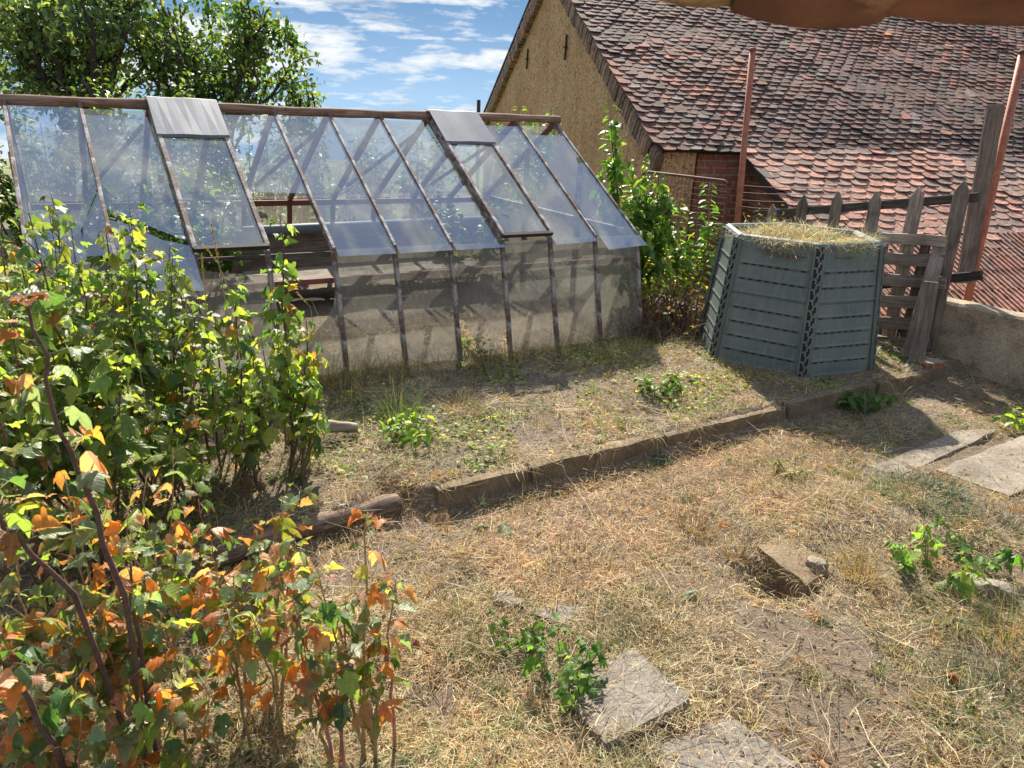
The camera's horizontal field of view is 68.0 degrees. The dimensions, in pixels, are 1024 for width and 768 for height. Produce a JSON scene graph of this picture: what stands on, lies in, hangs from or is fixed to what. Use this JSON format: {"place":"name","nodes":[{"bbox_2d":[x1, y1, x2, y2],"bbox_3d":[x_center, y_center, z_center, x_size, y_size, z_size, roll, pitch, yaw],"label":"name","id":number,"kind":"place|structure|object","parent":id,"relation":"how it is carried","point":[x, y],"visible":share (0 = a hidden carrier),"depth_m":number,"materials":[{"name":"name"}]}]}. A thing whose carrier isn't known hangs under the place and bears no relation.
{"place":"outdoors","nodes":[
{"label":"outdoors","id":0,"kind":"place"},
{"bbox_2d":[0,0,528,162],"label":"sky","id":1,"kind":"structure","parent":0,"point":[384,55],"materials":[{"name":"blue"}]},
{"bbox_2d":[0,158,1023,767],"bbox_3d":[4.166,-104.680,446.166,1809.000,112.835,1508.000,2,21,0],"label":"ground","id":2,"kind":"structure","parent":0,"point":[322,296],"depth_m":3.56,"materials":[{"name":"soil"}]},
{"bbox_2d":[0,0,24,86],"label":"fruit tree","id":3,"kind":"object","parent":2,"relation":"on","point":[8,46],"visible":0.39,"depth_m":10.04,"materials":[{"name":"green plant"}]},
{"bbox_2d":[0,79,131,258],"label":"hedge shrub","id":4,"kind":"object","parent":2,"relation":"on","point":[67,188],"visible":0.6,"depth_m":6.95,"materials":[{"name":"green plant"}]},
{"bbox_2d":[4,177,133,286],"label":"greenhouse weed","id":5,"kind":"object","parent":2,"relation":"on","point":[95,249],"visible":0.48,"depth_m":5.77,"materials":[{"name":"green plant"}]},
{"bbox_2d":[0,239,156,619],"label":"currant bush","id":6,"kind":"object","parent":2,"relation":"on","point":[123,434],"visible":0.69,"depth_m":2.75,"materials":[{"name":"green plant"}]},
{"bbox_2d":[0,285,166,767],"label":"currant bush","id":7,"kind":"object","parent":2,"relation":"on","point":[23,679],"visible":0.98,"depth_m":1.65,"materials":[{"name":"green plant"}]},
{"bbox_2d":[0,194,169,504],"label":"currant bush","id":8,"kind":"object","parent":2,"relation":"on","point":[58,284],"visible":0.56,"depth_m":3.17,"materials":[{"name":"green plant"}]},
{"bbox_2d":[0,0,192,194],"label":"fruit tree","id":9,"kind":"object","parent":2,"relation":"on","point":[63,51],"visible":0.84,"depth_m":10.24,"materials":[{"name":"green plant"}]},
{"bbox_2d":[0,391,212,551],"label":"currant bush","id":10,"kind":"object","parent":2,"relation":"on","point":[190,422],"visible":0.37,"depth_m":3.10,"materials":[{"name":"green plant"}]},
{"bbox_2d":[0,515,233,767],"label":"currant bush","id":11,"kind":"object","parent":2,"relation":"on","point":[70,737],"visible":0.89,"depth_m":1.87,"materials":[{"name":"green plant"}]},
{"bbox_2d":[21,247,217,489],"bbox_3d":[-1.786,-0.028,3.536,0.736,1.130,0.690,-12,24,-32],"label":"currant bush","id":12,"kind":"object","parent":2,"relation":"on","point":[163,347],"visible":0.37,"depth_m":3.45,"materials":[{"name":"green plant"}]},
{"bbox_2d":[24,442,221,759],"bbox_3d":[-1.125,0.726,2.252,0.483,0.877,0.718,-6,22,-20],"label":"currant bush","id":13,"kind":"object","parent":2,"relation":"on","point":[111,639],"visible":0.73,"depth_m":2.13,"materials":[{"name":"green plant"}]},
{"bbox_2d":[72,67,217,225],"bbox_3d":[-3.634,-2.119,7.619,1.252,1.933,1.351,-11,24,-31],"label":"hedge shrub","id":14,"kind":"object","parent":2,"relation":"on","point":[128,184],"visible":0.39,"depth_m":7.34,"materials":[{"name":"green plant"}]},
{"bbox_2d":[116,162,242,301],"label":"greenhouse weed","id":15,"kind":"object","parent":2,"relation":"on","point":[160,240],"visible":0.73,"depth_m":6.08,"materials":[{"name":"green plant"}]},
{"bbox_2d":[99,0,321,227],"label":"fruit tree","id":16,"kind":"object","parent":2,"relation":"on","point":[248,52],"visible":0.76,"depth_m":10.93,"materials":[{"name":"green plant"}]},
{"bbox_2d":[139,352,289,520],"bbox_3d":[-1.391,0.267,3.385,0.622,0.727,0.651,11,22,24],"label":"currant bush","id":17,"kind":"object","parent":2,"relation":"on","point":[190,470],"visible":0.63,"depth_m":3.39,"materials":[{"name":"green plant"}]},
{"bbox_2d":[156,262,305,475],"bbox_3d":[-1.410,-0.046,3.689,0.719,1.079,0.739,-9,23,-28],"label":"currant bush","id":18,"kind":"object","parent":2,"relation":"on","point":[286,358],"visible":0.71,"depth_m":3.61,"materials":[{"name":"green plant"}]},
{"bbox_2d":[150,481,321,749],"bbox_3d":[-0.863,0.770,2.435,0.521,0.690,0.687,2,21,0],"label":"currant bush","id":19,"kind":"object","parent":2,"relation":"on","point":[242,650],"visible":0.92,"depth_m":2.33,"materials":[{"name":"green plant"}]},
{"bbox_2d":[186,113,322,226],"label":"hedge shrub","id":20,"kind":"object","parent":2,"relation":"on","point":[231,176],"visible":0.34,"depth_m":8.13,"materials":[{"name":"green plant"}]},
{"bbox_2d":[201,375,330,493],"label":"currant bush","id":21,"kind":"object","parent":2,"relation":"on","point":[318,423],"visible":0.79,"depth_m":3.58,"materials":[{"name":"green plant"}]},
{"bbox_2d":[203,213,329,461],"bbox_3d":[-1.228,-0.212,3.835,0.630,1.291,0.569,2,21,0],"label":"currant bush","id":22,"kind":"object","parent":2,"relation":"on","point":[278,294],"visible":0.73,"depth_m":3.79,"materials":[{"name":"green plant"}]},
{"bbox_2d":[267,65,327,196],"bbox_3d":[-3.350,-3.506,12.222,0.927,3.020,0.903,-11,24,-31],"label":"fruit tree","id":23,"kind":"object","parent":2,"relation":"on","point":[298,123],"visible":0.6,"depth_m":11.87,"materials":[{"name":"green plant"}]},
{"bbox_2d":[203,493,402,568],"bbox_3d":[-0.926,0.655,3.445,0.899,0.139,0.125,-12,25,-32],"label":"brown log","id":24,"kind":"object","parent":2,"relation":"on","point":[387,504],"visible":0.65,"depth_m":3.44,"materials":[{"name":"wood"}]},
{"bbox_2d":[0,94,643,408],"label":"greenhouse","id":25,"kind":"object","parent":2,"relation":"on","point":[370,240],"visible":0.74,"depth_m":5.70,"materials":[{"name":"clear glass"}]},
{"bbox_2d":[287,420,357,440],"bbox_3d":[-1.037,0.244,4.160,0.376,0.110,0.099,-3,21,-15],"label":"branch stub","id":26,"kind":"object","parent":2,"relation":"on","point":[341,427],"visible":0.46,"depth_m":4.16,"materials":[{"name":"grey wood"}]},
{"bbox_2d":[264,117,391,222],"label":"hedge shrub","id":27,"kind":"object","parent":2,"relation":"on","point":[314,183],"visible":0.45,"depth_m":8.45,"materials":[{"name":"green plant"}]},
{"bbox_2d":[249,508,418,767],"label":"currant bush","id":28,"kind":"object","parent":2,"relation":"on","point":[316,669],"visible":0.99,"depth_m":2.16,"materials":[{"name":"green plant"}]},
{"bbox_2d":[301,333,390,397],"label":"grass tuft","id":29,"kind":"object","parent":2,"relation":"on","point":[356,378],"visible":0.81,"depth_m":4.82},
{"bbox_2d":[361,367,441,426],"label":"grass tuft","id":30,"kind":"object","parent":2,"relation":"on","point":[401,407],"visible":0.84,"depth_m":4.51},
{"bbox_2d":[371,412,433,448],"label":"leafy weed","id":31,"kind":"object","parent":2,"relation":"on","point":[410,431],"visible":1,"depth_m":4.16,"materials":[{"name":"green plant"}]},
{"bbox_2d":[348,133,470,216],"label":"hedge shrub","id":32,"kind":"object","parent":2,"relation":"on","point":[409,188],"visible":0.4,"depth_m":8.43,"materials":[{"name":"green plant"}]},
{"bbox_2d":[427,509,449,524],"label":"stone","id":33,"kind":"object","parent":2,"relation":"on","point":[441,515],"visible":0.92,"depth_m":3.67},
{"bbox_2d":[367,594,511,700],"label":"grass tuft","id":34,"kind":"object","parent":2,"relation":"on","point":[446,649],"visible":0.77,"depth_m":2.78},
{"bbox_2d":[209,310,703,428],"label":"dry weeds","id":35,"kind":"object","parent":2,"relation":"on","point":[502,356],"visible":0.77,"depth_m":5.24,"materials":[{"name":"beige plant"}]},
{"bbox_2d":[431,387,488,417],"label":"grass tuft","id":36,"kind":"object","parent":2,"relation":"on","point":[454,401],"visible":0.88,"depth_m":4.68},
{"bbox_2d":[292,302,630,368],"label":"weeds","id":37,"kind":"object","parent":2,"relation":"on","point":[467,332],"visible":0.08,"depth_m":5.86,"materials":[{"name":"green plant"}]},
{"bbox_2d":[424,201,509,280],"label":"greenhouse weed","id":38,"kind":"object","parent":2,"relation":"on","point":[450,220],"visible":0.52,"depth_m":7.63,"materials":[{"name":"green plant"}]},
{"bbox_2d":[435,464,527,505],"bbox_3d":[-0.155,0.569,3.910,0.530,0.216,0.074,-11,24,-30],"label":"kerb stone","id":39,"kind":"object","parent":2,"relation":"on","point":[482,483],"visible":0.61,"depth_m":3.85,"materials":[{"name":"concrete"}]},
{"bbox_2d":[415,584,554,695],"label":"grass tuft","id":40,"kind":"object","parent":2,"relation":"on","point":[478,641],"visible":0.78,"depth_m":2.84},
{"bbox_2d":[53,318,917,535],"bbox_3d":[0.179,-0.087,5.280,6.221,0.155,2.202,-10,24,-29],"label":"ground cover","id":41,"kind":"object","parent":2,"relation":"on","point":[492,446],"visible":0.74,"depth_m":4.62,"materials":[{"name":"green plant"}]},
{"bbox_2d":[493,590,523,610],"bbox_3d":[-0.015,0.880,3.057,0.073,0.043,0.110,-17,28,-41],"label":"rock","id":42,"kind":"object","parent":2,"relation":"on","point":[503,600],"depth_m":3.05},
{"bbox_2d":[440,670,580,767],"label":"grass tuft","id":43,"kind":"object","parent":2,"relation":"on","point":[547,717],"visible":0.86,"depth_m":2.48,"materials":[{"name":"plant"}]},
{"bbox_2d":[0,336,1023,767],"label":"tussocks","id":44,"kind":"object","parent":2,"relation":"on","point":[622,644],"visible":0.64,"depth_m":3.03,"materials":[{"name":"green plant"}]},
{"bbox_2d":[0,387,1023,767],"bbox_3d":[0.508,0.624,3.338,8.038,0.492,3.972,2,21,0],"label":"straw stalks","id":45,"kind":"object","parent":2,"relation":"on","point":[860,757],"visible":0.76,"depth_m":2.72,"materials":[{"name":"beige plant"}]},
{"bbox_2d":[0,300,1023,767],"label":"dry straw","id":46,"kind":"object","parent":2,"relation":"on","point":[620,752],"visible":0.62,"depth_m":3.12,"materials":[{"name":"beige plant"}]},
{"bbox_2d":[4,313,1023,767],"bbox_3d":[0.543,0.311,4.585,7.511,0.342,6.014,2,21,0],"label":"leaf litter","id":47,"kind":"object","parent":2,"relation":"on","point":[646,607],"visible":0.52,"depth_m":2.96,"materials":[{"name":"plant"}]},
{"bbox_2d":[487,609,545,654],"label":"leafy weed","id":48,"kind":"object","parent":2,"relation":"on","point":[502,621],"visible":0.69,"depth_m":2.86,"materials":[{"name":"green plant"}]},
{"bbox_2d":[495,106,561,205],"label":"elder shrub","id":49,"kind":"object","parent":2,"relation":"on","point":[533,165],"visible":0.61,"depth_m":8.62,"materials":[{"name":"green plant"}]},
{"bbox_2d":[99,412,1001,767],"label":"path weeds","id":50,"kind":"object","parent":2,"relation":"on","point":[741,664],"visible":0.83,"depth_m":2.51,"materials":[{"name":"green plant"}]},
{"bbox_2d":[534,599,581,624],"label":"paving slab","id":51,"kind":"structure","parent":2,"relation":"on","point":[562,610],"depth_m":2.99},
{"bbox_2d":[520,612,608,714],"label":"leafy weed","id":52,"kind":"object","parent":2,"relation":"on","point":[583,679],"visible":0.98,"depth_m":2.60,"materials":[{"name":"green plant"}]},
{"bbox_2d":[137,373,1013,767],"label":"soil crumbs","id":53,"kind":"object","parent":2,"relation":"on","point":[767,647],"visible":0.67,"depth_m":2.71,"materials":[{"name":"brown soil"}]},
{"bbox_2d":[545,528,610,576],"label":"grass tuft","id":54,"kind":"object","parent":2,"relation":"on","point":[560,549],"visible":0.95,"depth_m":3.34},
{"bbox_2d":[527,433,664,483],"bbox_3d":[0.479,0.454,4.271,0.910,0.218,0.075,-10,24,-29],"label":"kerb stone","id":55,"kind":"object","parent":2,"relation":"on","point":[630,448],"visible":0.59,"depth_m":4.20,"materials":[{"name":"concrete"}]},
{"bbox_2d":[579,383,649,413],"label":"grass tuft","id":56,"kind":"object","parent":2,"relation":"on","point":[628,397],"visible":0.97,"depth_m":4.93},
{"bbox_2d":[582,335,658,368],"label":"grass tuft","id":57,"kind":"object","parent":2,"relation":"on","point":[641,359],"visible":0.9,"depth_m":5.71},
{"bbox_2d":[557,648,690,751],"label":"paving slab","id":58,"kind":"structure","parent":2,"relation":"on","point":[654,693],"depth_m":2.52,"materials":[{"name":"concrete"}]},
{"bbox_2d":[589,102,685,304],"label":"elder shrub","id":59,"kind":"object","parent":2,"relation":"on","point":[654,250],"visible":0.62,"depth_m":6.94,"materials":[{"name":"green plant"}]},
{"bbox_2d":[586,606,694,672],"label":"grass tuft","id":60,"kind":"object","parent":2,"relation":"on","point":[646,634],"visible":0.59,"depth_m":2.85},
{"bbox_2d":[614,315,682,342],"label":"dry bramble","id":61,"kind":"object","parent":2,"relation":"on","point":[653,328],"visible":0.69,"depth_m":6.21,"materials":[{"name":"brown plant"}]},
{"bbox_2d":[613,578,698,640],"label":"grass tuft","id":62,"kind":"object","parent":2,"relation":"on","point":[651,597],"visible":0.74,"depth_m":3.00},
{"bbox_2d":[632,371,687,398],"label":"leafy weed","id":63,"kind":"object","parent":2,"relation":"on","point":[670,389],"visible":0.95,"depth_m":5.01,"materials":[{"name":"green plant"}]},
{"bbox_2d":[625,277,710,343],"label":"dry bramble","id":64,"kind":"object","parent":2,"relation":"on","point":[667,314],"visible":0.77,"depth_m":6.34,"materials":[{"name":"brown plant"}]},
{"bbox_2d":[641,246,707,321],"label":"yellow shrub","id":65,"kind":"object","parent":2,"relation":"on","point":[671,276],"visible":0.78,"depth_m":6.53,"materials":[{"name":"green plant"}]},
{"bbox_2d":[640,171,728,286],"bbox_3d":[1.732,-1.630,7.926,0.028,1.077,1.121,-15,26,-38],"label":"panel","id":66,"kind":"object","parent":2,"relation":"on","point":[704,179],"visible":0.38,"depth_m":7.70,"materials":[{"name":"metal"}]},
{"bbox_2d":[653,182,722,306],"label":"elder shrub","id":67,"kind":"object","parent":2,"relation":"on","point":[686,252],"visible":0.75,"depth_m":7.12,"materials":[{"name":"green plant"}]},
{"bbox_2d":[428,357,949,513],"bbox_3d":[1.467,0.162,4.780,4.358,0.316,0.505,-10,24,-30],"label":"edging","id":68,"kind":"object","parent":2,"relation":"on","point":[896,392],"visible":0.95,"depth_m":4.29,"materials":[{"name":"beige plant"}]},
{"bbox_2d":[658,490,732,538],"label":"grass tuft","id":69,"kind":"object","parent":2,"relation":"on","point":[699,529],"visible":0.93,"depth_m":3.65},
{"bbox_2d":[643,716,796,767],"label":"paving slab","id":70,"kind":"structure","parent":2,"relation":"on","point":[728,724],"depth_m":2.36,"materials":[{"name":"concrete"}]},
{"bbox_2d":[662,405,784,445],"bbox_3d":[1.327,0.312,4.756,1.020,0.216,0.077,-10,24,-29],"label":"kerb stone","id":71,"kind":"object","parent":2,"relation":"on","point":[735,422],"visible":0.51,"depth_m":4.70,"materials":[{"name":"concrete"}]},
{"bbox_2d":[689,490,796,586],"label":"grass tuft","id":72,"kind":"object","parent":2,"relation":"on","point":[741,556],"visible":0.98,"depth_m":3.44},
{"bbox_2d":[734,47,755,222],"bbox_3d":[2.125,-1.732,7.111,0.173,2.603,0.061,2,21,0],"label":"metal pole","id":73,"kind":"object","parent":2,"relation":"on","point":[747,109],"visible":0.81,"depth_m":6.89,"materials":[{"name":"metal"}]},
{"bbox_2d":[483,0,1023,334],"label":"barn","id":74,"kind":"structure","parent":2,"relation":"on","point":[669,80],"depth_m":10.31,"materials":[{"name":"ceramic"}]},
{"bbox_2d":[711,353,800,384],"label":"grass tuft","id":75,"kind":"object","parent":2,"relation":"on","point":[754,371],"visible":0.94,"depth_m":5.46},
{"bbox_2d":[697,222,886,376],"bbox_3d":[2.150,-0.671,5.870,1.255,1.006,1.220,2,21,0],"label":"composter","id":76,"kind":"object","parent":2,"relation":"on","point":[818,313],"visible":0.91,"depth_m":5.49,"materials":[{"name":"grey plastic"}]},
{"bbox_2d":[717,215,889,266],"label":"garden cuttings","id":77,"kind":"object","parent":76,"relation":"in","point":[803,233],"visible":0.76,"depth_m":5.56,"materials":[{"name":"plant"}]},
{"bbox_2d":[766,453,821,482],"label":"leafy weed","id":78,"kind":"object","parent":2,"relation":"on","point":[778,469],"visible":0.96,"depth_m":4.17,"materials":[{"name":"green plant"}]},
{"bbox_2d":[757,538,834,605],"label":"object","id":79,"kind":"object","parent":2,"relation":"on","point":[783,561],"depth_m":3.38,"materials":[{"name":"stone"}]},
{"bbox_2d":[806,556,828,573],"bbox_3d":[1.349,0.808,3.357,0.081,0.090,0.084,-8,23,-25],"label":"rock","id":80,"kind":"object","parent":79,"relation":"on","point":[817,564],"visible":0.74,"depth_m":3.32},
{"bbox_2d":[782,380,875,420],"bbox_3d":[2.179,0.148,5.224,0.908,0.217,0.075,-10,24,-29],"label":"kerb stone","id":81,"kind":"object","parent":2,"relation":"on","point":[810,403],"visible":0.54,"depth_m":5.11,"materials":[{"name":"concrete"}]},
{"bbox_2d":[818,449,885,479],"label":"grass tuft","id":82,"kind":"object","parent":2,"relation":"on","point":[835,474],"visible":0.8,"depth_m":4.29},
{"bbox_2d":[830,386,898,415],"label":"leafy weed","id":83,"kind":"object","parent":2,"relation":"on","point":[866,405],"visible":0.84,"depth_m":5.18,"materials":[{"name":"green plant"}]},
{"bbox_2d":[753,181,982,353],"bbox_3d":[2.904,-1.018,6.502,0.062,1.544,2.038,-15,26,-38],"label":"picket fence","id":84,"kind":"object","parent":2,"relation":"on","point":[960,198],"visible":0.56,"depth_m":6.06,"materials":[{"name":"grey wood"}]},
{"bbox_2d":[742,185,870,208],"bbox_3d":[2.569,-1.663,6.760,0.007,0.311,1.328,-15,26,-38],"label":"wire fencing","id":85,"kind":"object","parent":84,"relation":"attached to","point":[800,194],"visible":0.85,"depth_m":6.79,"materials":[{"name":"metal"}]},
{"bbox_2d":[818,532,921,590],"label":"grass tuft","id":86,"kind":"object","parent":2,"relation":"on","point":[860,565],"visible":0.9,"depth_m":3.29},
{"bbox_2d":[740,144,1023,336],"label":"lean to","id":87,"kind":"object","parent":2,"relation":"on","point":[906,173],"visible":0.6,"depth_m":8.50,"materials":[{"name":"tile"}]},
{"bbox_2d":[865,232,946,349],"bbox_3d":[3.153,-0.710,6.217,0.058,1.082,0.703,-15,26,-38],"label":"wooden pallet","id":88,"kind":"object","parent":2,"relation":"on","point":[920,260],"visible":0.5,"depth_m":6.12,"materials":[{"name":"grey wood"}]},
{"bbox_2d":[873,368,944,396],"bbox_3d":[2.938,0.022,5.645,0.813,0.221,0.078,-10,24,-29],"label":"kerb stone","id":89,"kind":"object","parent":2,"relation":"on","point":[914,382],"visible":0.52,"depth_m":5.57,"materials":[{"name":"concrete"}]},
{"bbox_2d":[908,281,938,363],"bbox_3d":[3.114,-0.389,5.770,0.112,0.777,0.032,14,17,38],"label":"short board","id":90,"kind":"object","parent":2,"relation":"on","point":[921,334],"visible":0.73,"depth_m":5.74,"materials":[{"name":"grey wood"}]},
{"bbox_2d":[901,239,948,356],"bbox_3d":[3.215,-0.607,5.938,0.111,1.036,0.390,18,25,36],"label":"leaning board","id":91,"kind":"object","parent":2,"relation":"on","point":[934,268],"visible":0.52,"depth_m":5.92,"materials":[{"name":"grey wood"}]},
{"bbox_2d":[851,600,999,692],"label":"grass tuft","id":92,"kind":"object","parent":2,"relation":"on","point":[950,660],"visible":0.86,"depth_m":2.90,"materials":[{"name":"plant"}]},
{"bbox_2d":[862,464,990,525],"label":"grass tuft","id":93,"kind":"object","parent":2,"relation":"on","point":[952,494],"visible":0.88,"depth_m":3.94,"materials":[{"name":"plant"}]},
{"bbox_2d":[857,429,995,474],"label":"paving slab","id":94,"kind":"structure","parent":2,"relation":"on","point":[931,453],"depth_m":4.57,"materials":[{"name":"concrete"}]},
{"bbox_2d":[914,358,945,369],"bbox_3d":[3.189,-0.144,5.800,0.199,0.087,0.115,-5,22,-18],"label":"brick","id":95,"kind":"object","parent":2,"relation":"on","point":[936,363],"visible":0.8,"depth_m":5.76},
{"bbox_2d":[883,520,991,604],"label":"leafy weed","id":96,"kind":"object","parent":2,"relation":"on","point":[902,554],"visible":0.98,"depth_m":3.26,"materials":[{"name":"green plant"}]},
{"bbox_2d":[878,615,1023,765],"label":"grass tuft","id":97,"kind":"object","parent":2,"relation":"on","point":[1000,680],"visible":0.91,"depth_m":2.68,"materials":[{"name":"plant"}]},
{"bbox_2d":[896,565,1023,651],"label":"grass tuft","id":98,"kind":"object","parent":2,"relation":"on","point":[942,603],"visible":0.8,"depth_m":3.09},
{"bbox_2d":[930,516,1023,575],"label":"leafy weed","id":99,"kind":"object","parent":2,"relation":"on","point":[1006,554],"visible":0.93,"depth_m":3.37,"materials":[{"name":"green plant"}]},
{"bbox_2d":[934,297,1023,389],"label":"concrete wall","id":100,"kind":"structure","parent":2,"relation":"on","point":[985,341],"depth_m":5.82,"materials":[{"name":"concrete"}]},
{"bbox_2d":[936,435,1023,496],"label":"paving slab","id":101,"kind":"structure","parent":2,"relation":"on","point":[999,464],"depth_m":4.34,"materials":[{"name":"concrete"}]},
{"bbox_2d":[938,491,1023,556],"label":"grass tuft","id":102,"kind":"object","parent":2,"relation":"on","point":[1004,526],"visible":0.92,"depth_m":3.71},
{"bbox_2d":[952,577,1023,665],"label":"grass tuft","id":103,"kind":"object","parent":2,"relation":"on","point":[1000,626],"visible":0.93,"depth_m":2.98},
{"bbox_2d":[963,49,1023,301],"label":"metal pole","id":104,"kind":"object","parent":2,"relation":"on","point":[1008,119],"visible":0.66,"depth_m":5.67,"materials":[{"name":"orange paint"}]},
{"bbox_2d":[955,104,1004,282],"bbox_3d":[3.542,-1.417,5.757,0.131,1.322,0.036,-1,20,1],"label":"tall plank","id":105,"kind":"object","parent":104,"relation":"attached to","point":[986,160],"visible":0.98,"depth_m":5.71,"materials":[{"name":"grey wood"}]},
{"bbox_2d":[973,578,1017,605],"bbox_3d":[2.055,0.891,3.241,0.192,0.130,0.104,14,23,28],"label":"rock","id":106,"kind":"object","parent":2,"relation":"on","point":[1002,584],"visible":0.48,"depth_m":3.20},
{"bbox_2d":[991,405,1023,431],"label":"leafy weed","id":107,"kind":"object","parent":2,"relation":"on","point":[1016,424],"visible":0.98,"depth_m":4.94,"materials":[{"name":"green plant"}]},
{"bbox_2d":[658,0,1023,28],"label":"porch roof","id":108,"kind":"structure","parent":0,"point":[823,14],"depth_m":0.82,"materials":[{"name":"ceramic"}]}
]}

